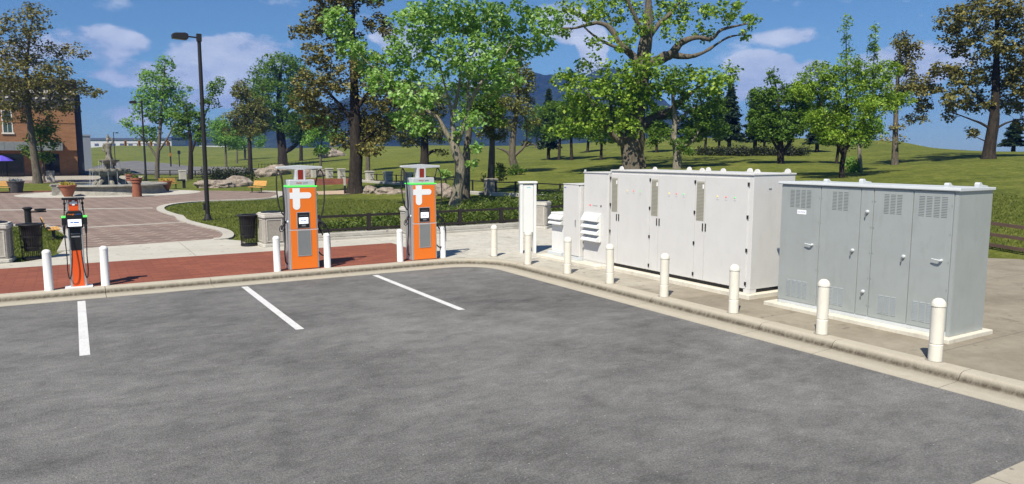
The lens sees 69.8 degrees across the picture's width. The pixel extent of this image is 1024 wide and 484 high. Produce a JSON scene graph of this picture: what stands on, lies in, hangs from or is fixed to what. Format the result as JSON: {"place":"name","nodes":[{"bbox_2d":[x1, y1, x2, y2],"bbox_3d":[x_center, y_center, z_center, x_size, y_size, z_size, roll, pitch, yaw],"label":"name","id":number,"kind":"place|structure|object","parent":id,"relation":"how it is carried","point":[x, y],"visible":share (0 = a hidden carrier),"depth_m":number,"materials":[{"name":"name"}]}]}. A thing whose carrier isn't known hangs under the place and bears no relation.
{"place":"outdoors","nodes":[
{"label":"outdoors","id":0,"kind":"place"},
{"bbox_2d":[2,179,125,183],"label":"brick strip","id":1,"kind":"object","parent":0,"point":[68,181],"depth_m":77.44,"materials":[{"name":"red brick"}]},
{"bbox_2d":[16,118,64,181],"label":"young tree","id":2,"kind":"object","parent":1,"relation":"on","point":[44,136],"visible":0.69,"depth_m":75.11,"materials":[{"name":"green plant"}]},
{"bbox_2d":[0,176,142,180],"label":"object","id":3,"kind":"structure","parent":0,"point":[57,178],"depth_m":90.38,"materials":[{"name":"concrete"}]},
{"bbox_2d":[0,190,275,247],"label":"plaza paving","id":4,"kind":"structure","parent":0,"point":[144,211],"depth_m":33.94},
{"bbox_2d":[6,178,24,192],"bbox_3d":[-36.980,-4.243,54.668,1.160,1.143,1.160,-4,8,-31],"label":"flower pot","id":5,"kind":"object","parent":4,"relation":"on","point":[15,185],"visible":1,"depth_m":54.35,"materials":[{"name":"ceramic"}]},
{"bbox_2d":[14,190,200,197],"bbox_3d":[-29.333,-3.571,53.842,12.000,0.001,10.800,-4,8,-31],"label":"fountain surround","id":6,"kind":"object","parent":4,"relation":"on","point":[48,195],"visible":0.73,"depth_m":51.03,"materials":[{"name":"concrete"}]},
{"bbox_2d":[58,181,76,196],"bbox_3d":[-30.012,-3.604,49.570,1.102,1.086,1.126,-4,8,-31],"label":"flower pot","id":7,"kind":"object","parent":6,"relation":"on","point":[67,189],"visible":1,"depth_m":49.30,"materials":[{"name":"ceramic"}]},
{"bbox_2d":[49,135,167,195],"bbox_3d":[-29.684,-5.752,54.073,7.700,4.290,7.700,-4,8,-31],"label":"fountain","id":8,"kind":"object","parent":6,"relation":"on","point":[109,182],"visible":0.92,"depth_m":53.30,"materials":[{"name":"stone"}]},
{"bbox_2d":[130,174,141,196],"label":"planter column","id":9,"kind":"structure","parent":4,"relation":"on","point":[136,181],"depth_m":49.59,"materials":[{"name":"ceramic"}]},
{"bbox_2d":[85,161,257,174],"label":"road","id":10,"kind":"structure","parent":0,"point":[135,167],"depth_m":150.03,"materials":[{"name":"grey asphalt"}]},
{"bbox_2d":[0,238,389,268],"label":"sidewalk","id":11,"kind":"structure","parent":0,"point":[170,249],"depth_m":21.97,"materials":[{"name":"concrete"}]},
{"bbox_2d":[236,214,257,246],"bbox_3d":[-8.283,-0.376,23.073,0.690,0.990,0.690,-4,8,-31],"label":"bin","id":12,"kind":"object","parent":11,"relation":"on","point":[248,225],"visible":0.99,"depth_m":22.90,"materials":[{"name":"black metal"}]},
{"bbox_2d":[257,210,283,246],"bbox_3d":[-7.581,-0.434,23.102,0.750,1.098,0.750,-5,8,-35],"label":"concrete bin","id":13,"kind":"object","parent":11,"relation":"on","point":[270,223],"visible":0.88,"depth_m":22.81,"materials":[{"name":"beige concrete"}]},
{"bbox_2d":[0,243,440,293],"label":"brick pavement","id":14,"kind":"structure","parent":0,"point":[21,279],"depth_m":18.68,"materials":[{"name":"red brick"}]},
{"bbox_2d":[42,249,53,290],"bbox_3d":[-9.797,0.591,15.481,0.176,0.876,0.176,-4,8,-31],"label":"bollard","id":15,"kind":"object","parent":14,"relation":"on","point":[47,270],"visible":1,"depth_m":15.43,"materials":[{"name":"white plastic"}]},
{"bbox_2d":[61,197,92,289],"bbox_3d":[-9.368,0.018,15.769,0.520,1.945,0.332,-4,8,-31],"label":"charging post","id":16,"kind":"object","parent":14,"relation":"on","point":[74,220],"visible":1,"depth_m":15.70,"materials":[{"name":"orange plastic"}]},
{"bbox_2d":[99,246,109,285],"bbox_3d":[-8.935,0.518,16.087,0.176,0.876,0.176,2,7,15],"label":"bollard","id":17,"kind":"object","parent":14,"relation":"on","point":[104,265],"visible":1,"depth_m":16.03,"materials":[{"name":"white plastic"}]},
{"bbox_2d":[272,236,280,271],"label":"bollard","id":18,"kind":"object","parent":14,"relation":"on","point":[276,254],"visible":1,"depth_m":17.98,"materials":[{"name":"white plastic"}]},
{"bbox_2d":[275,165,330,269],"bbox_3d":[-5.254,-0.631,18.457,1.317,2.594,0.495,-4,8,-31],"label":"fast charger","id":19,"kind":"object","parent":14,"relation":"on","point":[300,224],"visible":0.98,"depth_m":18.24,"materials":[{"name":"orange metal"}]},
{"bbox_2d":[323,233,330,267],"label":"bollard","id":20,"kind":"object","parent":14,"relation":"on","point":[327,251],"visible":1,"depth_m":18.61,"materials":[{"name":"white plastic"}]},
{"bbox_2d":[396,229,402,261],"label":"bollard","id":21,"kind":"object","parent":14,"relation":"on","point":[399,233],"visible":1,"depth_m":19.63,"materials":[{"name":"white plastic"}]},
{"bbox_2d":[400,164,445,260],"bbox_3d":[-2.442,-0.828,20.105,1.317,2.594,0.495,-4,8,-31],"label":"fast charger","id":22,"kind":"object","parent":14,"relation":"on","point":[421,214],"visible":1,"depth_m":19.89,"materials":[{"name":"orange metal"}]},
{"bbox_2d":[169,68,715,147],"bbox_3d":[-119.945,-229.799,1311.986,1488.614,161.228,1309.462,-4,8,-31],"label":"mountain","id":23,"kind":"structure","parent":0,"point":[543,83],"depth_m":1096.85,"materials":[{"name":"blue"}]},
{"bbox_2d":[0,267,1023,483],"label":"parking lot","id":24,"kind":"structure","parent":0,"point":[503,377],"depth_m":9.07,"materials":[{"name":"grey asphalt"}]},
{"bbox_2d":[77,301,89,355],"bbox_3d":[-7.623,1.456,13.033,0.150,0.001,4.780,-4,8,-31],"label":"parking line","id":25,"kind":"object","parent":24,"relation":"on","point":[84,347],"visible":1,"depth_m":12.55,"materials":[{"name":"paint"}]},
{"bbox_2d":[242,286,303,329],"bbox_3d":[-4.869,1.260,14.670,0.150,0.001,4.780,-4,8,-31],"label":"parking line","id":26,"kind":"object","parent":24,"relation":"on","point":[283,316],"visible":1,"depth_m":14.25,"materials":[{"name":"paint"}]},
{"bbox_2d":[373,275,463,309],"bbox_3d":[-2.191,1.070,16.261,0.150,0.001,4.780,-4,8,-31],"label":"parking line","id":27,"kind":"object","parent":24,"relation":"on","point":[423,294],"visible":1,"depth_m":15.88,"materials":[{"name":"paint"}]},
{"bbox_2d":[0,258,1023,410],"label":"kerb","id":28,"kind":"structure","parent":24,"relation":"on","point":[994,388],"depth_m":14.05,"materials":[{"name":"concrete"}]},
{"bbox_2d":[523,230,531,264],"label":"bollard","id":29,"kind":"object","parent":28,"relation":"on","point":[527,258],"visible":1,"depth_m":19.10,"materials":[{"name":"beige paint"}]},
{"bbox_2d":[563,237,572,273],"bbox_3d":[1.343,0.318,17.702,0.250,0.894,0.250,-1,7,-6],"label":"bollard","id":30,"kind":"object","parent":28,"relation":"on","point":[567,254],"visible":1,"depth_m":17.63,"materials":[{"name":"beige paint"}]},
{"bbox_2d":[605,244,615,283],"bbox_3d":[2.181,0.481,16.341,0.250,0.894,0.250,-7,9,-40],"label":"bollard","id":31,"kind":"object","parent":28,"relation":"on","point":[609,263],"visible":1,"depth_m":16.27,"materials":[{"name":"beige paint"}]},
{"bbox_2d":[658,253,669,296],"bbox_3d":[3.080,0.664,14.817,0.250,0.894,0.250,7,10,43],"label":"bollard","id":32,"kind":"object","parent":28,"relation":"on","point":[664,274],"visible":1,"depth_m":14.75,"materials":[{"name":"beige paint"}]},
{"bbox_2d":[727,264,739,313],"bbox_3d":[4.029,0.844,13.310,0.250,0.894,0.250,5,8,39],"label":"bollard","id":33,"kind":"object","parent":28,"relation":"on","point":[734,279],"visible":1,"depth_m":13.25,"materials":[{"name":"beige paint"}]},
{"bbox_2d":[813,279,830,334],"bbox_3d":[4.975,1.032,11.739,0.250,0.894,0.250,-5,8,-39],"label":"bollard","id":34,"kind":"object","parent":28,"relation":"on","point":[823,295],"visible":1,"depth_m":11.68,"materials":[{"name":"white metal"}]},
{"bbox_2d":[925,298,946,362],"bbox_3d":[5.912,1.216,10.207,0.250,0.894,0.250,-2,8,-12],"label":"bollard","id":35,"kind":"object","parent":28,"relation":"on","point":[936,330],"visible":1,"depth_m":10.15,"materials":[{"name":"beige paint"}]},
{"bbox_2d":[0,138,1023,262],"bbox_3d":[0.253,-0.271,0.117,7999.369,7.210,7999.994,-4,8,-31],"label":"ground","id":36,"kind":"structure","parent":0,"point":[1003,172],"depth_m":65.69,"materials":[{"name":"green plant"}]},
{"bbox_2d":[0,220,16,262],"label":"concrete bin","id":37,"kind":"object","parent":36,"relation":"on","point":[6,245],"visible":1,"depth_m":19.46,"materials":[{"name":"beige concrete"}]},
{"bbox_2d":[15,223,44,260],"bbox_3d":[-13.200,-0.012,20.154,0.690,0.990,0.690,0,7,2],"label":"bin","id":38,"kind":"object","parent":36,"relation":"on","point":[31,235],"visible":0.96,"depth_m":19.99,"materials":[{"name":"black metal"}]},
{"bbox_2d":[22,207,45,222],"bbox_3d":[-18.729,-0.950,28.739,0.860,0.850,0.480,-4,8,-31],"label":"drinking fountain","id":39,"kind":"object","parent":36,"relation":"on","point":[27,214],"visible":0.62,"depth_m":28.57,"materials":[{"name":"black metal"}]},
{"bbox_2d":[13,224,68,252],"bbox_3d":[-17.634,-0.254,26.673,12.612,0.160,3.989,4,8,32],"label":"lawn edging","id":40,"kind":"object","parent":36,"relation":"on","point":[61,248],"visible":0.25,"depth_m":23.74,"materials":[{"name":"concrete"}]},
{"bbox_2d":[0,78,84,176],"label":"brick building","id":41,"kind":"structure","parent":36,"relation":"on","point":[69,156],"depth_m":96.13,"materials":[{"name":"brown brick"}]},
{"bbox_2d":[0,1,106,183],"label":"broadleaf tree","id":42,"kind":"object","parent":36,"relation":"on","point":[38,78],"visible":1,"depth_m":71.05,"materials":[{"name":"green plant"}]},
{"bbox_2d":[82,135,91,169],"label":"annex building","id":43,"kind":"structure","parent":36,"relation":"on","point":[87,152],"depth_m":129.12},
{"bbox_2d":[90,138,184,147],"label":"long building","id":44,"kind":"structure","parent":36,"relation":"on","point":[97,142],"depth_m":342.82,"materials":[{"name":"stone"}]},
{"bbox_2d":[129,101,146,180],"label":"street lamp","id":45,"kind":"object","parent":36,"relation":"on","point":[141,103],"visible":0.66,"depth_m":71.25,"materials":[{"name":"black metal"}]},
{"bbox_2d":[117,55,193,178],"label":"broadleaf tree","id":46,"kind":"object","parent":36,"relation":"on","point":[161,93],"visible":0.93,"depth_m":86.23,"materials":[{"name":"green plant"}]},
{"bbox_2d":[171,32,213,220],"bbox_3d":[-13.804,-4.918,31.725,1.279,8.020,0.420,-4,8,-31],"label":"street lamp","id":47,"kind":"object","parent":36,"relation":"on","point":[185,36],"visible":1,"depth_m":31.83,"materials":[{"name":"black metal"}]},
{"bbox_2d":[169,76,225,179],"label":"broadleaf tree","id":48,"kind":"object","parent":36,"relation":"on","point":[184,121],"visible":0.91,"depth_m":83.43,"materials":[{"name":"green plant"}]},
{"bbox_2d":[193,180,231,187],"bbox_3d":[-25.914,-4.994,63.467,3.226,0.805,1.811,-6,9,-42],"label":"boulder","id":49,"kind":"object","parent":36,"relation":"on","point":[215,184],"visible":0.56,"depth_m":62.96,"materials":[{"name":"stone"}]},
{"bbox_2d":[156,197,276,239],"bbox_3d":[-15.311,-1.364,35.899,5.809,0.170,24.598,-2,7,-14],"label":"lawn edging","id":50,"kind":"object","parent":36,"relation":"on","point":[228,234],"visible":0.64,"depth_m":32.48,"materials":[{"name":"concrete"}]},
{"bbox_2d":[206,115,245,166],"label":"broadleaf tree","id":51,"kind":"object","parent":36,"relation":"on","point":[219,136],"visible":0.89,"depth_m":131.49,"materials":[{"name":"green plant"}]},
{"bbox_2d":[197,166,260,180],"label":"bush","id":52,"kind":"object","parent":36,"relation":"on","point":[219,174],"visible":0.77,"depth_m":77.88,"materials":[{"name":"green plant"}]},
{"bbox_2d":[226,175,253,186],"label":"boulder","id":53,"kind":"object","parent":36,"relation":"on","point":[240,181],"visible":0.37,"depth_m":65.68,"materials":[{"name":"stone"}]},
{"bbox_2d":[220,78,273,170],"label":"broadleaf tree","id":54,"kind":"object","parent":36,"relation":"on","point":[249,111],"visible":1,"depth_m":106.12,"materials":[{"name":"green plant"}]},
{"bbox_2d":[231,132,266,159],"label":"broadleaf tree","id":55,"kind":"object","parent":36,"relation":"on","point":[261,141],"visible":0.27,"depth_m":198.71,"materials":[{"name":"green plant"}]},
{"bbox_2d":[254,168,275,177],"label":"boulder","id":56,"kind":"object","parent":36,"relation":"on","point":[264,172],"visible":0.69,"depth_m":86.51,"materials":[{"name":"stone"}]},
{"bbox_2d":[239,51,319,165],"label":"broadleaf tree","id":57,"kind":"object","parent":36,"relation":"on","point":[267,85],"visible":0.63,"depth_m":120.64,"materials":[{"name":"green plant"}]},
{"bbox_2d":[284,109,312,160],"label":"broadleaf tree","id":58,"kind":"object","parent":36,"relation":"on","point":[300,147],"visible":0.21,"depth_m":149.55,"materials":[{"name":"green plant"}]},
{"bbox_2d":[300,113,345,165],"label":"young tree","id":59,"kind":"object","parent":36,"relation":"on","point":[315,133],"visible":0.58,"depth_m":82.46,"materials":[{"name":"green plant"}]},
{"bbox_2d":[287,0,416,193],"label":"broadleaf tree","id":60,"kind":"object","parent":36,"relation":"on","point":[356,119],"visible":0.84,"depth_m":52.41,"materials":[{"name":"green plant"}]},
{"bbox_2d":[385,80,453,163],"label":"broadleaf tree","id":61,"kind":"object","parent":36,"relation":"on","point":[425,151],"visible":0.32,"depth_m":92.05,"materials":[{"name":"green plant"}]},
{"bbox_2d":[318,222,551,240],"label":"retaining kerb","id":62,"kind":"structure","parent":36,"relation":"on","point":[392,232],"depth_m":25.81,"materials":[{"name":"concrete"}]},
{"bbox_2d":[317,205,563,233],"bbox_3d":[-1.934,-0.796,27.284,10.720,0.870,0.120,-4,8,-31],"label":"fence","id":63,"kind":"object","parent":62,"relation":"on","point":[459,222],"visible":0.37,"depth_m":26.80,"materials":[{"name":"black metal"}]},
{"bbox_2d":[317,0,565,207],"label":"broadleaf tree","id":64,"kind":"object","parent":36,"relation":"on","point":[472,31],"visible":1,"depth_m":36.49,"materials":[{"name":"green plant"}]},
{"bbox_2d":[321,194,563,232],"bbox_3d":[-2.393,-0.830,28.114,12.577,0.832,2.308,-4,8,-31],"label":"hedge","id":65,"kind":"object","parent":36,"relation":"on","point":[397,220],"visible":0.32,"depth_m":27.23,"materials":[{"name":"green plant"}]},
{"bbox_2d":[457,60,513,199],"bbox_3d":[-1.637,-6.523,43.396,3.209,8.354,2.781,-4,8,-31],"label":"broadleaf tree","id":66,"kind":"object","parent":36,"relation":"on","point":[479,106],"visible":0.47,"depth_m":43.24,"materials":[{"name":"green plant"}]},
{"bbox_2d":[483,178,497,194],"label":"stone pier","id":67,"kind":"structure","parent":36,"relation":"on","point":[489,185],"depth_m":45.35,"materials":[{"name":"grey stone"}]},
{"bbox_2d":[476,95,509,181],"bbox_3d":[-1.260,-6.224,46.011,2.350,6.698,2.244,-4,8,-31],"label":"broadleaf tree","id":68,"kind":"object","parent":36,"relation":"on","point":[493,136],"visible":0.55,"depth_m":45.96,"materials":[{"name":"green plant"}]},
{"bbox_2d":[436,189,563,213],"bbox_3d":[-0.300,-1.793,34.359,10.505,1.255,3.481,-4,8,-31],"label":"hedge","id":69,"kind":"object","parent":36,"relation":"on","point":[506,199],"visible":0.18,"depth_m":34.03,"materials":[{"name":"green plant"}]},
{"bbox_2d":[495,163,527,176],"bbox_3d":[-0.363,-6.224,63.341,3.122,1.304,2.026,-4,8,-31],"label":"bush","id":70,"kind":"object","parent":36,"relation":"on","point":[514,170],"visible":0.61,"depth_m":63.23,"materials":[{"name":"green plant"}]},
{"bbox_2d":[494,57,541,173],"bbox_3d":[0.100,-10.953,64.014,4.907,10.418,3.758,4,8,28],"label":"broadleaf tree","id":71,"kind":"object","parent":36,"relation":"on","point":[516,107],"visible":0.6,"depth_m":63.63,"materials":[{"name":"green plant"}]},
{"bbox_2d":[490,192,545,196],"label":"stone curb","id":72,"kind":"structure","parent":36,"relation":"on","point":[500,194],"depth_m":43.77,"materials":[{"name":"grey stone"}]},
{"bbox_2d":[495,181,563,193],"bbox_3d":[2.743,-2.569,39.614,0.309,1.163,13.306,-5,8,-33],"label":"park fence","id":73,"kind":"object","parent":72,"relation":"on","point":[516,188],"visible":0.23,"depth_m":43.12,"materials":[{"name":"black metal"}]},
{"bbox_2d":[521,103,543,147],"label":"broadleaf tree","id":74,"kind":"object","parent":36,"relation":"on","point":[534,132],"visible":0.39,"depth_m":148.15,"materials":[{"name":"green plant"}]},
{"bbox_2d":[534,88,562,159],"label":"conifer tree","id":75,"kind":"object","parent":36,"relation":"on","point":[542,144],"visible":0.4,"depth_m":91.66,"materials":[{"name":"green plant"}]},
{"bbox_2d":[537,98,566,159],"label":"broadleaf tree","id":76,"kind":"object","parent":36,"relation":"on","point":[549,112],"visible":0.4,"depth_m":87.91,"materials":[{"name":"green plant"}]},
{"bbox_2d":[554,93,589,159],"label":"broadleaf tree","id":77,"kind":"object","parent":36,"relation":"on","point":[559,120],"visible":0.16,"depth_m":84.37,"materials":[{"name":"green plant"}]},
{"bbox_2d":[581,102,609,159],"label":"broadleaf tree","id":78,"kind":"object","parent":36,"relation":"on","point":[601,145],"visible":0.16,"depth_m":78.27,"materials":[{"name":"green plant"}]},
{"bbox_2d":[548,0,762,168],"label":"oak tree","id":79,"kind":"object","parent":36,"relation":"on","point":[636,92],"visible":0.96,"depth_m":58.54,"materials":[{"name":"green plant"}]},
{"bbox_2d":[643,64,732,168],"bbox_3d":[13.968,-9.861,58.655,6.586,8.258,5.428,-4,8,-31],"label":"broadleaf tree","id":80,"kind":"object","parent":36,"relation":"on","point":[709,110],"visible":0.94,"depth_m":58.15,"materials":[{"name":"green plant"}]},
{"bbox_2d":[708,97,736,148],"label":"broadleaf tree","id":81,"kind":"object","parent":36,"relation":"on","point":[722,109],"visible":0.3,"depth_m":84.70,"materials":[{"name":"green plant"}]},
{"bbox_2d":[712,83,744,147],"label":"conifer tree","id":82,"kind":"object","parent":36,"relation":"on","point":[733,115],"visible":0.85,"depth_m":84.36,"materials":[{"name":"green plant"}]},
{"bbox_2d":[689,143,812,156],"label":"hedge","id":83,"kind":"object","parent":36,"relation":"on","point":[762,150],"visible":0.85,"depth_m":74.74,"materials":[{"name":"green plant"}]},
{"bbox_2d":[736,93,770,147],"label":"conifer tree","id":84,"kind":"object","parent":36,"relation":"on","point":[751,139],"visible":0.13,"depth_m":83.55,"materials":[{"name":"green plant"}]},
{"bbox_2d":[744,66,815,163],"bbox_3d":[22.258,-10.295,60.149,6.334,8.011,3.898,-1,7,-6],"label":"broadleaf tree","id":85,"kind":"object","parent":36,"relation":"on","point":[774,122],"visible":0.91,"depth_m":59.68,"materials":[{"name":"green plant"}]},
{"bbox_2d":[800,107,828,151],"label":"conifer tree","id":86,"kind":"object","parent":36,"relation":"on","point":[810,139],"visible":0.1,"depth_m":79.58,"materials":[{"name":"green plant"}]},
{"bbox_2d":[786,13,917,177],"bbox_3d":[20.680,-8.779,45.168,7.100,9.945,5.709,-4,8,-31],"label":"broadleaf tree","id":87,"kind":"object","parent":36,"relation":"on","point":[841,113],"visible":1,"depth_m":44.50,"materials":[{"name":"green plant"}]},
{"bbox_2d":[845,98,884,171],"bbox_3d":[24.450,-7.459,50.953,2.548,5.592,1.964,2,7,18],"label":"young tree","id":88,"kind":"object","parent":36,"relation":"on","point":[852,165],"visible":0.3,"depth_m":50.85,"materials":[{"name":"green plant"}]},
{"bbox_2d":[876,30,936,164],"bbox_3d":[29.756,-10.729,55.389,4.205,10.060,3.655,-4,8,-31],"label":"broadleaf tree","id":89,"kind":"object","parent":36,"relation":"on","point":[906,50],"visible":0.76,"depth_m":54.94,"materials":[{"name":"green plant"}]},
{"bbox_2d":[918,0,1023,158],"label":"broadleaf tree","id":90,"kind":"object","parent":36,"relation":"on","point":[1011,79],"visible":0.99,"depth_m":52.69,"materials":[{"name":"green plant"}]},
{"bbox_2d":[989,222,1023,251],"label":"timber fence","id":91,"kind":"object","parent":36,"relation":"on","point":[1007,236],"depth_m":20.83,"materials":[{"name":"brown paint"}]},
{"bbox_2d":[996,119,1023,151],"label":"conifer tree","id":92,"kind":"object","parent":36,"relation":"on","point":[1014,138],"visible":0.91,"depth_m":69.72,"materials":[{"name":"green plant"}]},
{"bbox_2d":[0,0,1023,151],"label":"sky","id":93,"kind":"structure","parent":0,"point":[123,38],"materials":[{"name":"blue"}]},
{"bbox_2d":[378,227,1023,380],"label":"utility pad","id":94,"kind":"object","parent":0,"point":[999,351],"visible":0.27,"depth_m":13.91,"materials":[{"name":"concrete"}]},
{"bbox_2d":[439,226,445,257],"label":"bollard","id":95,"kind":"object","parent":94,"relation":"on","point":[442,243],"visible":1,"depth_m":20.39,"materials":[{"name":"white plastic"}]},
{"bbox_2d":[490,225,497,256],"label":"bollard","id":96,"kind":"object","parent":94,"relation":"on","point":[494,228],"visible":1,"depth_m":20.64,"materials":[{"name":"beige paint"}]},
{"bbox_2d":[518,181,537,252],"bbox_3d":[0.454,-0.724,21.396,0.533,2.085,0.400,-1,7,-6],"label":"meter cabinet","id":97,"kind":"object","parent":94,"relation":"on","point":[527,207],"visible":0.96,"depth_m":21.22,"materials":[{"name":"white metal"}]},
{"bbox_2d":[536,200,551,228],"bbox_3d":[1.105,-1.096,28.645,0.750,1.098,0.750,2,7,19],"label":"concrete bin","id":98,"kind":"object","parent":94,"relation":"on","point":[543,209],"visible":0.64,"depth_m":28.31,"materials":[{"name":"beige concrete"}]},
{"bbox_2d":[536,253,601,268],"bbox_3d":[2.051,0.479,19.965,1.580,0.099,2.685,-4,8,-31],"label":"concrete pad","id":99,"kind":"object","parent":94,"relation":"on","point":[574,262],"visible":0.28,"depth_m":19.27,"materials":[{"name":"beige concrete"}]},
{"bbox_2d":[548,211,563,255],"bbox_3d":[1.498,-0.247,20.603,0.770,1.190,0.680,-4,8,-31],"label":"vent unit","id":100,"kind":"object","parent":99,"relation":"on","point":[556,220],"visible":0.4,"depth_m":20.46,"materials":[{"name":"white metal"}]},
{"bbox_2d":[563,183,583,260],"bbox_3d":[1.890,-0.559,19.714,0.825,2.020,0.755,-4,8,-31],"label":"slim cabinet","id":101,"kind":"object","parent":99,"relation":"on","point":[573,211],"visible":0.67,"depth_m":19.40,"materials":[{"name":"white metal"}]},
{"bbox_2d":[580,170,611,264],"bbox_3d":[2.540,-0.668,19.033,1.290,2.400,1.040,-4,8,-31],"label":"louvre cabinet","id":102,"kind":"object","parent":99,"relation":"on","point":[596,223],"visible":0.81,"depth_m":18.69,"materials":[{"name":"grey metal"}]},
{"bbox_2d":[602,265,777,299],"bbox_3d":[4.160,0.832,16.938,1.590,0.120,4.700,-4,8,-31],"label":"concrete pad","id":103,"kind":"object","parent":94,"relation":"on","point":[725,291],"visible":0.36,"depth_m":15.76,"materials":[{"name":"white concrete"}]},
{"bbox_2d":[609,166,796,293],"bbox_3d":[4.137,-0.458,16.753,1.284,2.484,4.492,-4,8,-31],"label":"equipment cabinet","id":104,"kind":"object","parent":103,"relation":"on","point":[707,226],"visible":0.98,"depth_m":15.71,"materials":[{"name":"white metal"}]},
{"bbox_2d":[764,299,992,343],"bbox_3d":[6.283,1.319,12.953,1.290,0.100,3.490,-4,8,-31],"label":"concrete pad","id":105,"kind":"object","parent":94,"relation":"on","point":[898,329],"visible":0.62,"depth_m":12.09,"materials":[{"name":"white concrete"}]},
{"bbox_2d":[778,179,995,336],"bbox_3d":[6.291,0.099,12.777,1.057,2.361,3.310,-4,8,-31],"label":"switchgear cabinet","id":106,"kind":"object","parent":105,"relation":"on","point":[902,255],"visible":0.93,"depth_m":12.05,"materials":[{"name":"grey metal"}]},
{"bbox_2d":[972,461,1023,483],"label":"concrete apron","id":107,"kind":"object","parent":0,"point":[1013,474],"depth_m":6.85,"materials":[{"name":"beige concrete"}]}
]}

